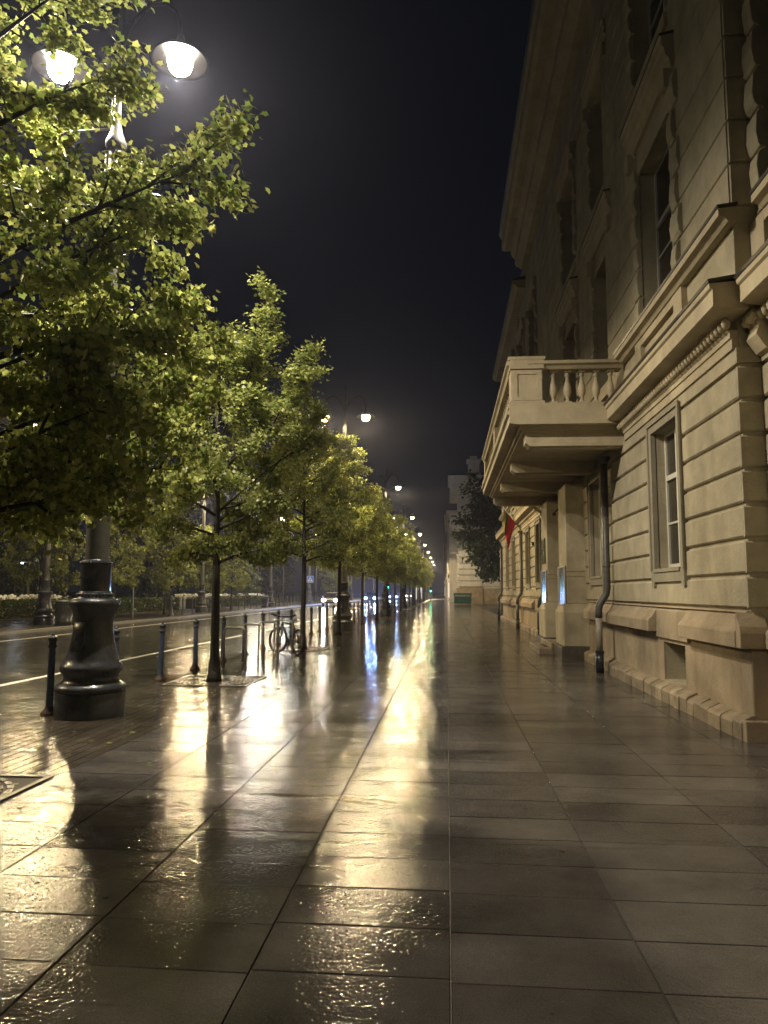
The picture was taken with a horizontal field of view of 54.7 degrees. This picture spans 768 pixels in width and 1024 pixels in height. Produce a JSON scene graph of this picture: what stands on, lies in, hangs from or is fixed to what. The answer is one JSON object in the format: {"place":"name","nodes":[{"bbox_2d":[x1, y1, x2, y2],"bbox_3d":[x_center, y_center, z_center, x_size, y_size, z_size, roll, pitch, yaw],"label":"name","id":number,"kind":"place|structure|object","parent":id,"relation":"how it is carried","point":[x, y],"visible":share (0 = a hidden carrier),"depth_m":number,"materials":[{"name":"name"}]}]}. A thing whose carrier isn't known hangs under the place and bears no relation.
{"place":"outdoors","nodes":[
{"label":"outdoors","id":0,"kind":"place"},
{"bbox_2d":[0,595,399,631],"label":"pavement","id":1,"kind":"structure","parent":0,"point":[15,625],"depth_m":44.50,"materials":[{"name":"stone"}]},
{"bbox_2d":[0,513,86,604],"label":"maple tree","id":2,"kind":"object","parent":1,"relation":"on","point":[26,575],"visible":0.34,"depth_m":33.99,"materials":[{"name":"green plant"}]},
{"bbox_2d":[33,407,61,624],"bbox_3d":[-15.265,-0.180,33.615,2.831,10.450,0.880,0,-6,5],"label":"street lamp","id":3,"kind":"object","parent":1,"relation":"on","point":[44,611],"visible":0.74,"depth_m":32.98,"materials":[{"name":"metal"}]},
{"bbox_2d":[55,599,72,625],"bbox_3d":[-14.042,4.405,32.610,0.770,1.130,0.770,0,-6,5],"label":"litter bin","id":4,"kind":"object","parent":1,"relation":"on","point":[64,614],"visible":0.81,"depth_m":32.31,"materials":[{"name":"metal"}]},
{"bbox_2d":[80,572,134,615],"bbox_3d":[-15.848,4.782,42.716,1.500,2.530,4.200,0,-6,5],"label":"bus shelter","id":5,"kind":"object","parent":1,"relation":"on","point":[124,595],"visible":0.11,"depth_m":44.66,"materials":[{"name":"glass"}]},
{"bbox_2d":[109,498,157,617],"bbox_3d":[-15.164,2.486,41.788,3.733,6.903,4.251,0,-6,4],"label":"maple tree","id":6,"kind":"object","parent":1,"relation":"on","point":[124,548],"visible":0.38,"depth_m":41.52,"materials":[{"name":"green plant"}]},
{"bbox_2d":[115,597,180,613],"bbox_3d":[-17.767,6.916,54.990,1.382,1.372,12.656,0,-6,5],"label":"hedge","id":7,"kind":"object","parent":1,"relation":"on","point":[147,604],"visible":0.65,"depth_m":55.61,"materials":[{"name":"green plant"}]},
{"bbox_2d":[131,517,195,613],"bbox_3d":[-14.421,3.369,49.426,4.184,6.794,3.674,5,-8,-38],"label":"maple tree","id":8,"kind":"object","parent":1,"relation":"on","point":[162,580],"visible":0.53,"depth_m":48.97,"materials":[{"name":"green plant"}]},
{"bbox_2d":[168,595,174,615],"bbox_3d":[-13.162,5.770,45.917,0.386,1.280,0.378,5,-8,-38],"label":"street pump","id":9,"kind":"object","parent":1,"relation":"on","point":[171,607],"visible":1,"depth_m":45.84,"materials":[{"name":"metal"}]},
{"bbox_2d":[195,480,213,611],"bbox_3d":[-13.469,2.117,54.815,2.831,10.450,0.880,0,-6,5],"label":"street lamp","id":10,"kind":"object","parent":1,"relation":"on","point":[201,592],"visible":0.65,"depth_m":54.32,"materials":[{"name":"metal"}]},
{"bbox_2d":[183,524,230,594],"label":"maple tree","id":11,"kind":"object","parent":1,"relation":"on","point":[194,576],"visible":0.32,"depth_m":56.75,"materials":[{"name":"green plant"}]},
{"bbox_2d":[184,595,273,608],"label":"hedge","id":12,"kind":"object","parent":1,"relation":"on","point":[222,602],"visible":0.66,"depth_m":73.60,"materials":[{"name":"green plant"}]},
{"bbox_2d":[220,537,252,608],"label":"maple tree","id":13,"kind":"object","parent":1,"relation":"on","point":[234,568],"visible":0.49,"depth_m":64.24,"materials":[{"name":"green plant"}]},
{"bbox_2d":[240,565,263,605],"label":"young tree","id":14,"kind":"object","parent":1,"relation":"on","point":[251,585],"visible":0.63,"depth_m":80.61,"materials":[{"name":"green plant"}]},
{"bbox_2d":[261,596,268,607],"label":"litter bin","id":15,"kind":"object","parent":1,"relation":"on","point":[263,603],"visible":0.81,"depth_m":70.38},
{"bbox_2d":[267,517,282,606],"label":"street lamp","id":16,"kind":"object","parent":1,"relation":"on","point":[270,592],"visible":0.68,"depth_m":75.45,"materials":[{"name":"metal"}]},
{"bbox_2d":[306,527,316,603],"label":"street lamp","id":17,"kind":"object","parent":1,"relation":"on","point":[309,592],"visible":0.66,"depth_m":96.62,"materials":[{"name":"metal"}]},
{"bbox_2d":[318,567,337,590],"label":"maple tree","id":18,"kind":"object","parent":1,"relation":"on","point":[329,579],"visible":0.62,"depth_m":117.41,"materials":[{"name":"green plant"}]},
{"bbox_2d":[349,552,356,599],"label":"street lamp","id":19,"kind":"object","parent":1,"relation":"on","point":[351,597],"visible":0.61,"depth_m":139.07,"materials":[{"name":"metal"}]},
{"bbox_2d":[0,592,399,619],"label":"park lawn","id":20,"kind":"structure","parent":0,"point":[73,595],"depth_m":235.32,"materials":[{"name":"plant"}]},
{"bbox_2d":[0,594,68,599],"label":"white flowers","id":21,"kind":"object","parent":20,"relation":"on","point":[13,596],"visible":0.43,"depth_m":44.05,"materials":[{"name":"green plant"}]},
{"bbox_2d":[0,597,73,618],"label":"hedge","id":22,"kind":"object","parent":20,"relation":"on","point":[16,608],"visible":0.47,"depth_m":41.02,"materials":[{"name":"green plant"}]},
{"bbox_2d":[5,539,69,597],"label":"park tree","id":23,"kind":"object","parent":20,"relation":"on","point":[23,591],"visible":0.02,"depth_m":69.12,"materials":[{"name":"green plant"}]},
{"bbox_2d":[0,525,77,595],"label":"park tree","id":24,"kind":"object","parent":20,"relation":"on","point":[5,577],"visible":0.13,"depth_m":58.23,"materials":[{"name":"green plant"}]},
{"bbox_2d":[10,557,71,597],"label":"park tree","id":25,"kind":"object","parent":20,"relation":"on","point":[55,589],"depth_m":82.51,"materials":[{"name":"green plant"}]},
{"bbox_2d":[110,523,146,597],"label":"park tree","id":26,"kind":"object","parent":20,"relation":"on","point":[137,588],"visible":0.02,"depth_m":116.05,"materials":[{"name":"green plant"}]},
{"bbox_2d":[120,507,189,596],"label":"park tree","id":27,"kind":"object","parent":20,"relation":"on","point":[145,588],"visible":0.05,"depth_m":105.11,"materials":[{"name":"green plant"}]},
{"bbox_2d":[133,499,202,599],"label":"park tree","id":28,"kind":"object","parent":20,"relation":"on","point":[178,590],"visible":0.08,"depth_m":93.04,"materials":[{"name":"green plant"}]},
{"bbox_2d":[204,568,227,593],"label":"young tree","id":29,"kind":"object","parent":20,"relation":"on","point":[207,587],"visible":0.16,"depth_m":77.28,"materials":[{"name":"green plant"}]},
{"bbox_2d":[175,593,263,608],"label":"white flowers","id":30,"kind":"object","parent":20,"relation":"on","point":[195,595],"visible":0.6,"depth_m":68.22,"materials":[{"name":"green plant"}]},
{"bbox_2d":[224,566,244,595],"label":"young tree","id":31,"kind":"object","parent":20,"relation":"on","point":[234,592],"visible":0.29,"depth_m":78.37,"materials":[{"name":"green plant"}]},
{"bbox_2d":[222,518,265,591],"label":"park tree","id":32,"kind":"object","parent":20,"relation":"on","point":[259,569],"visible":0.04,"depth_m":127.05,"materials":[{"name":"green plant"}]},
{"bbox_2d":[247,551,266,593],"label":"park tree","id":33,"kind":"object","parent":20,"relation":"on","point":[262,584],"visible":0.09,"depth_m":172.26,"materials":[{"name":"green plant"}]},
{"bbox_2d":[261,555,296,598],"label":"park tree","id":34,"kind":"object","parent":20,"relation":"on","point":[277,580],"visible":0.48,"depth_m":161.09,"materials":[{"name":"green plant"}]},
{"bbox_2d":[0,609,410,776],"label":"pavement pavers","id":35,"kind":"object","parent":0,"point":[53,740],"visible":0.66,"depth_m":9.20,"materials":[{"name":"stone"}]},
{"bbox_2d":[0,774,53,801],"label":"tree grate","id":36,"kind":"object","parent":35,"relation":"on","point":[9,789],"visible":1,"depth_m":6.17,"materials":[{"name":"metal"}]},
{"bbox_2d":[0,0,270,555],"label":"maple tree","id":37,"kind":"object","parent":36,"relation":"on","point":[59,465],"visible":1,"depth_m":6.07,"materials":[{"name":"green plant"}]},
{"bbox_2d":[40,633,57,715],"bbox_3d":[-4.324,2.101,9.644,0.210,1.046,0.211,0,-6,5],"label":"bollard","id":38,"kind":"object","parent":35,"relation":"on","point":[49,706],"visible":0.88,"depth_m":9.61,"materials":[{"name":"metal"}]},
{"bbox_2d":[11,0,208,720],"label":"street lamp","id":39,"kind":"object","parent":35,"relation":"on","point":[91,685],"visible":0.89,"depth_m":9.60,"materials":[{"name":"metal"}]},
{"bbox_2d":[114,627,120,651],"bbox_3d":[-4.169,2.303,11.508,0.210,1.046,0.211,5,-8,-35],"label":"bollard","id":40,"kind":"object","parent":35,"relation":"on","point":[117,631],"visible":0.36,"depth_m":11.51,"materials":[{"name":"metal"}]},
{"bbox_2d":[154,622,165,680],"bbox_3d":[-4.007,2.504,13.360,0.211,1.046,0.210,-1,-7,15],"label":"bollard","id":41,"kind":"object","parent":35,"relation":"on","point":[160,676],"visible":1,"depth_m":13.32,"materials":[{"name":"metal"}]},
{"bbox_2d":[13,638,364,806],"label":"fallen leaves","id":42,"kind":"object","parent":35,"relation":"on","point":[131,731],"visible":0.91,"depth_m":7.84,"materials":[{"name":"yellow plant"}]},
{"bbox_2d":[190,618,199,669],"bbox_3d":[-3.858,2.704,15.210,0.211,1.046,0.210,3,-7,-25],"label":"bollard","id":43,"kind":"object","parent":35,"relation":"on","point":[195,666],"visible":1,"depth_m":15.18,"materials":[{"name":"metal"}]},
{"bbox_2d":[161,675,266,686],"bbox_3d":[-3.001,3.025,13.301,1.480,0.022,1.480,0,-6,5],"label":"tree grate","id":44,"kind":"object","parent":35,"relation":"on","point":[227,681],"visible":0.93,"depth_m":13.13,"materials":[{"name":"metal"}]},
{"bbox_2d":[116,266,334,682],"bbox_3d":[-2.864,-0.521,13.595,4.121,7.124,3.732,0,-6,5],"label":"maple tree","id":45,"kind":"object","parent":44,"relation":"on","point":[249,363],"visible":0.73,"depth_m":13.12,"materials":[{"name":"green plant"}]},
{"bbox_2d":[220,616,226,661],"bbox_3d":[-3.695,2.905,17.061,0.210,1.046,0.211,-2,-6,24],"label":"bollard","id":46,"kind":"object","parent":35,"relation":"on","point":[223,619],"visible":0.78,"depth_m":17.03,"materials":[{"name":"metal"}]},
{"bbox_2d":[222,626,246,671],"bbox_3d":[-3.047,2.782,15.149,0.740,0.882,0.100,-4,-8,36],"label":"bike rack","id":47,"kind":"object","parent":35,"relation":"on","point":[245,646],"visible":1,"depth_m":15.15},
{"bbox_2d":[240,613,248,654],"bbox_3d":[-3.543,3.106,18.921,0.210,1.046,0.211,2,-6,-16],"label":"bollard","id":48,"kind":"object","parent":35,"relation":"on","point":[245,616],"visible":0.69,"depth_m":18.91,"materials":[{"name":"metal"}]},
{"bbox_2d":[240,623,264,664],"bbox_3d":[-2.925,2.938,16.585,0.740,0.882,0.100,-4,-8,36],"label":"bike rack","id":49,"kind":"object","parent":35,"relation":"on","point":[263,629],"visible":0.89,"depth_m":16.54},
{"bbox_2d":[259,611,265,648],"bbox_3d":[-3.388,3.307,20.774,0.211,1.046,0.210,-4,-7,34],"label":"bollard","id":50,"kind":"object","parent":35,"relation":"on","point":[263,616],"visible":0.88,"depth_m":20.76,"materials":[{"name":"metal"}]},
{"bbox_2d":[257,621,278,659],"bbox_3d":[-2.780,3.072,17.820,0.740,0.882,0.100,-4,-8,36],"label":"bike rack","id":51,"kind":"object","parent":35,"relation":"on","point":[276,623],"visible":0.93,"depth_m":17.82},
{"bbox_2d":[275,610,280,644],"bbox_3d":[-3.224,3.508,22.633,0.211,1.046,0.210,1,-7,-6],"label":"bollard","id":52,"kind":"object","parent":35,"relation":"on","point":[278,612],"visible":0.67,"depth_m":22.62,"materials":[{"name":"metal"}]},
{"bbox_2d":[272,619,293,654],"bbox_3d":[-2.592,3.211,19.101,0.740,0.882,0.100,-4,-8,36],"label":"bike rack","id":53,"kind":"object","parent":35,"relation":"on","point":[276,620],"visible":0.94,"depth_m":19.16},
{"bbox_2d":[268,613,304,655],"bbox_3d":[-2.538,3.140,19.173,0.703,1.050,1.627,2,-6,-18],"label":"bicycle","id":54,"kind":"object","parent":35,"relation":"on","point":[288,640],"visible":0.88,"depth_m":19.17,"materials":[{"name":"black metal"}]},
{"bbox_2d":[289,608,292,638],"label":"bollard","id":55,"kind":"object","parent":35,"relation":"on","point":[291,611],"visible":0.49,"depth_m":24.46,"materials":[{"name":"metal"}]},
{"bbox_2d":[268,646,329,650],"bbox_3d":[-2.359,3.846,20.880,1.480,0.022,1.480,0,-6,5],"label":"tree grate","id":56,"kind":"object","parent":35,"relation":"on","point":[314,648],"visible":0.65,"depth_m":20.80,"materials":[{"name":"metal"}]},
{"bbox_2d":[236,417,375,648],"bbox_3d":[-2.346,0.493,21.251,3.655,6.754,4.431,3,-7,-22],"label":"maple tree","id":57,"kind":"object","parent":56,"relation":"on","point":[332,533],"visible":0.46,"depth_m":20.95,"materials":[{"name":"green plant"}]},
{"bbox_2d":[309,606,313,633],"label":"bollard","id":58,"kind":"object","parent":35,"relation":"on","point":[311,620],"visible":0.98,"depth_m":28.16,"materials":[{"name":"metal"}]},
{"bbox_2d":[317,606,321,631],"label":"bollard","id":59,"kind":"object","parent":35,"relation":"on","point":[319,629],"visible":1,"depth_m":30.00,"materials":[{"name":"metal"}]},
{"bbox_2d":[325,605,328,628],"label":"bollard","id":60,"kind":"object","parent":35,"relation":"on","point":[327,608],"visible":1,"depth_m":31.86,"materials":[{"name":"metal"}]},
{"bbox_2d":[289,433,394,634],"bbox_3d":[-1.700,0.739,28.422,3.863,7.811,4.431,3,-7,-25],"label":"maple tree","id":61,"kind":"object","parent":35,"relation":"on","point":[358,469],"visible":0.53,"depth_m":28.26,"materials":[{"name":"green plant"}]},
{"bbox_2d":[323,385,374,630],"bbox_3d":[-1.811,-0.276,31.324,2.831,10.450,0.880,0,-6,5],"label":"street lamp","id":62,"kind":"object","parent":35,"relation":"on","point":[347,622],"visible":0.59,"depth_m":30.82,"materials":[{"name":"metal"}]},
{"bbox_2d":[312,492,404,624],"bbox_3d":[-1.106,2.128,36.351,3.655,6.754,4.431,5,-7,-35],"label":"maple tree","id":63,"kind":"object","parent":35,"relation":"on","point":[379,560],"visible":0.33,"depth_m":36.16,"materials":[{"name":"green plant"}]},
{"bbox_2d":[347,494,414,619],"bbox_3d":[-0.316,2.542,43.982,4.298,7.577,3.747,0,-6,1],"label":"maple tree","id":64,"kind":"object","parent":35,"relation":"on","point":[388,570],"visible":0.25,"depth_m":43.74,"materials":[{"name":"green plant"}]},
{"bbox_2d":[368,469,403,614],"bbox_3d":[-0.014,2.021,52.524,2.831,10.450,0.880,0,-6,5],"label":"street lamp","id":65,"kind":"object","parent":35,"relation":"on","point":[382,609],"visible":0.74,"depth_m":51.97,"materials":[{"name":"metal"}]},
{"bbox_2d":[366,525,419,615],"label":"maple tree","id":66,"kind":"object","parent":35,"relation":"on","point":[396,571],"visible":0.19,"depth_m":51.38,"materials":[{"name":"green plant"}]},
{"bbox_2d":[375,514,419,612],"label":"maple tree","id":67,"kind":"object","parent":35,"relation":"on","point":[411,565],"visible":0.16,"depth_m":58.99,"materials":[{"name":"green plant"}]},
{"bbox_2d":[393,538,426,609],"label":"maple tree","id":68,"kind":"object","parent":35,"relation":"on","point":[401,582],"visible":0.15,"depth_m":66.37,"materials":[{"name":"green plant"}]},
{"bbox_2d":[0,594,439,724],"bbox_3d":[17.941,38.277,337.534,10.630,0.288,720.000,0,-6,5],"label":"road","id":69,"kind":"structure","parent":0,"point":[22,658],"depth_m":20.97,"materials":[{"name":"asphalt"}]},
{"bbox_2d":[0,606,318,641],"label":"road line","id":70,"kind":"object","parent":69,"relation":"on","point":[134,626],"visible":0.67,"depth_m":33.64,"materials":[{"name":"paint"}]},
{"bbox_2d":[0,606,379,686],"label":"road line","id":71,"kind":"object","parent":69,"relation":"on","point":[139,656],"depth_m":18.56,"materials":[{"name":"paint"}]},
{"bbox_2d":[321,592,336,606],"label":"car","id":72,"kind":"object","parent":69,"relation":"on","point":[328,598],"visible":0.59,"depth_m":80.71,"materials":[{"name":"white paint"}]},
{"bbox_2d":[364,593,378,602],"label":"car","id":73,"kind":"object","parent":69,"relation":"on","point":[370,596],"visible":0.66,"depth_m":110.68,"materials":[{"name":"paint"}]},
{"bbox_2d":[389,593,398,599],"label":"car","id":74,"kind":"object","parent":69,"relation":"on","point":[392,595],"visible":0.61,"depth_m":148.27,"materials":[{"name":"paint"}]},
{"bbox_2d":[53,591,444,593],"bbox_3d":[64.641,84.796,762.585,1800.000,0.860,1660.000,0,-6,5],"label":"ground","id":75,"kind":"structure","parent":0,"point":[281,592],"depth_m":936.96,"materials":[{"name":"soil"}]},
{"bbox_2d":[0,598,381,634],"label":"kerb","id":76,"kind":"structure","parent":75,"relation":"on","point":[52,628],"depth_m":38.89,"materials":[{"name":"stone"}]},
{"bbox_2d":[481,0,767,742],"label":"corner building","id":77,"kind":"structure","parent":75,"relation":"on","point":[625,462],"depth_m":12.83,"materials":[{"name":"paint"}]},
{"bbox_2d":[502,507,533,550],"bbox_3d":[5.276,0.673,29.296,1.280,1.719,0.167,1,-6,-5],"label":"flag","id":78,"kind":"object","parent":77,"relation":"attached to","point":[509,523],"visible":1,"depth_m":29.27,"materials":[{"name":"fabric"}]},
{"bbox_2d":[598,485,601,575],"bbox_3d":[5.092,0.377,17.041,0.080,2.200,1.200,0,-6,5],"label":"window","id":79,"kind":"structure","parent":77,"relation":"in","point":[598,485],"depth_m":17.58,"materials":[{"name":"black glass"}]},
{"bbox_2d":[648,0,667,47],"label":"window","id":80,"kind":"structure","parent":77,"relation":"in","point":[656,8],"depth_m":13.07,"materials":[{"name":"black glass"}]},
{"bbox_2d":[654,145,674,287],"bbox_3d":[4.670,-4.689,11.922,0.080,2.770,1.960,0,-6,5],"label":"window","id":81,"kind":"structure","parent":77,"relation":"in","point":[662,179],"depth_m":12.58,"materials":[{"name":"black glass"}]},
{"bbox_2d":[664,427,680,567],"bbox_3d":[4.528,-0.242,11.337,0.080,2.200,1.330,0,-6,5],"label":"window","id":82,"kind":"structure","parent":77,"relation":"in","point":[669,437],"depth_m":11.77,"materials":[{"name":"black glass"}]},
{"bbox_2d":[0,0,532,592],"label":"sky","id":83,"kind":"structure","parent":0,"point":[382,150],"materials":[{"name":"black"}]},
{"bbox_2d":[307,576,313,582],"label":"crossing sign","id":84,"kind":"object","parent":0,"point":[309,579],"visible":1,"depth_m":95.96,"materials":[{"name":"blue metal"}]},
{"bbox_2d":[0,600,767,1023],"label":"pavement slabs","id":85,"kind":"structure","parent":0,"point":[150,876],"depth_m":4.53,"materials":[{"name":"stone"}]},
{"bbox_2d":[447,642,451,1023],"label":"pavement metal joint","id":86,"kind":"object","parent":85,"relation":"on","point":[449,882],"visible":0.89,"depth_m":3.88,"materials":[{"name":"paint"}]},
{"bbox_2d":[454,593,471,603],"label":"waste container","id":87,"kind":"object","parent":85,"relation":"on","point":[462,598],"visible":0.98,"depth_m":99.40,"materials":[{"name":"metal"}]},
{"bbox_2d":[396,600,429,608],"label":"pavement pavers","id":88,"kind":"object","parent":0,"point":[414,606],"visible":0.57,"depth_m":90.31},
{"bbox_2d":[393,503,415,608],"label":"street lamp","id":89,"kind":"object","parent":88,"relation":"on","point":[404,601],"visible":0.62,"depth_m":73.16,"materials":[{"name":"metal"}]},
{"bbox_2d":[397,537,422,592],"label":"maple tree","id":90,"kind":"object","parent":88,"relation":"on","point":[414,580],"visible":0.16,"depth_m":74.22,"materials":[{"name":"green plant"}]},
{"bbox_2d":[399,559,423,606],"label":"maple tree","id":91,"kind":"object","parent":88,"relation":"on","point":[418,573],"visible":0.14,"depth_m":81.60,"materials":[{"name":"green plant"}]},
{"bbox_2d":[405,527,421,604],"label":"street lamp","id":92,"kind":"object","parent":88,"relation":"on","point":[414,593],"visible":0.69,"depth_m":94.26,"materials":[{"name":"metal"}]},
{"bbox_2d":[407,563,428,598],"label":"maple tree","id":93,"kind":"object","parent":88,"relation":"on","point":[423,569],"visible":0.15,"depth_m":96.89,"materials":[{"name":"green plant"}]},
{"bbox_2d":[416,587,422,600],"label":"advert pillar","id":94,"kind":"structure","parent":88,"relation":"on","point":[421,590],"depth_m":117.09,"materials":[{"name":"metal"}]},
{"bbox_2d":[410,542,428,605],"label":"maple tree","id":95,"kind":"object","parent":88,"relation":"on","point":[425,571],"visible":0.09,"depth_m":89.38,"materials":[{"name":"green plant"}]},
{"bbox_2d":[416,536,426,602],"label":"street lamp","id":96,"kind":"object","parent":88,"relation":"on","point":[424,544],"visible":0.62,"depth_m":115.62,"materials":[{"name":"metal"}]},
{"bbox_2d":[414,555,431,603],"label":"maple tree","id":97,"kind":"object","parent":88,"relation":"on","point":[429,576],"visible":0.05,"depth_m":104.33,"materials":[{"name":"green plant"}]},
{"bbox_2d":[419,561,433,602],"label":"maple tree","id":98,"kind":"object","parent":88,"relation":"on","point":[425,577],"visible":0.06,"depth_m":111.91,"materials":[{"name":"green plant"}]},
{"bbox_2d":[422,551,432,599],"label":"street lamp","id":99,"kind":"object","parent":88,"relation":"on","point":[426,593],"visible":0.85,"depth_m":157.98,"materials":[{"name":"metal"}]},
{"bbox_2d":[423,557,434,587],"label":"maple tree","id":100,"kind":"object","parent":88,"relation":"on","point":[429,566],"visible":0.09,"depth_m":119.94,"materials":[{"name":"green plant"}]},
{"bbox_2d":[424,558,434,600],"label":"maple tree","id":101,"kind":"object","parent":88,"relation":"on","point":[428,562],"visible":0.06,"depth_m":134.94,"materials":[{"name":"green plant"}]},
{"bbox_2d":[429,594,446,599],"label":"pavement","id":102,"kind":"structure","parent":0,"point":[440,597],"depth_m":232.53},
{"bbox_2d":[443,541,446,597],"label":"street house","id":103,"kind":"structure","parent":102,"relation":"on","point":[445,551],"depth_m":218.96,"materials":[{"name":"white"}]},
{"bbox_2d":[444,515,448,599],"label":"street house","id":104,"kind":"structure","parent":0,"point":[447,534],"depth_m":163.25,"materials":[{"name":"beige"}]},
{"bbox_2d":[475,604,502,615],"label":"side yard","id":105,"kind":"structure","parent":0,"point":[493,608],"depth_m":80.66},
{"bbox_2d":[446,510,457,601],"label":"street house","id":106,"kind":"structure","parent":105,"relation":"on","point":[452,577],"depth_m":127.23,"materials":[{"name":"white"}]},
{"bbox_2d":[448,456,500,603],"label":"pale house","id":107,"kind":"structure","parent":105,"relation":"on","point":[468,581],"depth_m":103.43,"materials":[{"name":"paint"}]},
{"bbox_2d":[448,469,502,610],"bbox_3d":[10.485,2.084,65.545,9.352,13.227,9.204,3,-7,-23],"label":"side tree","id":108,"kind":"object","parent":105,"relation":"on","point":[486,513],"visible":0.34,"depth_m":64.94,"materials":[{"name":"green plant"}]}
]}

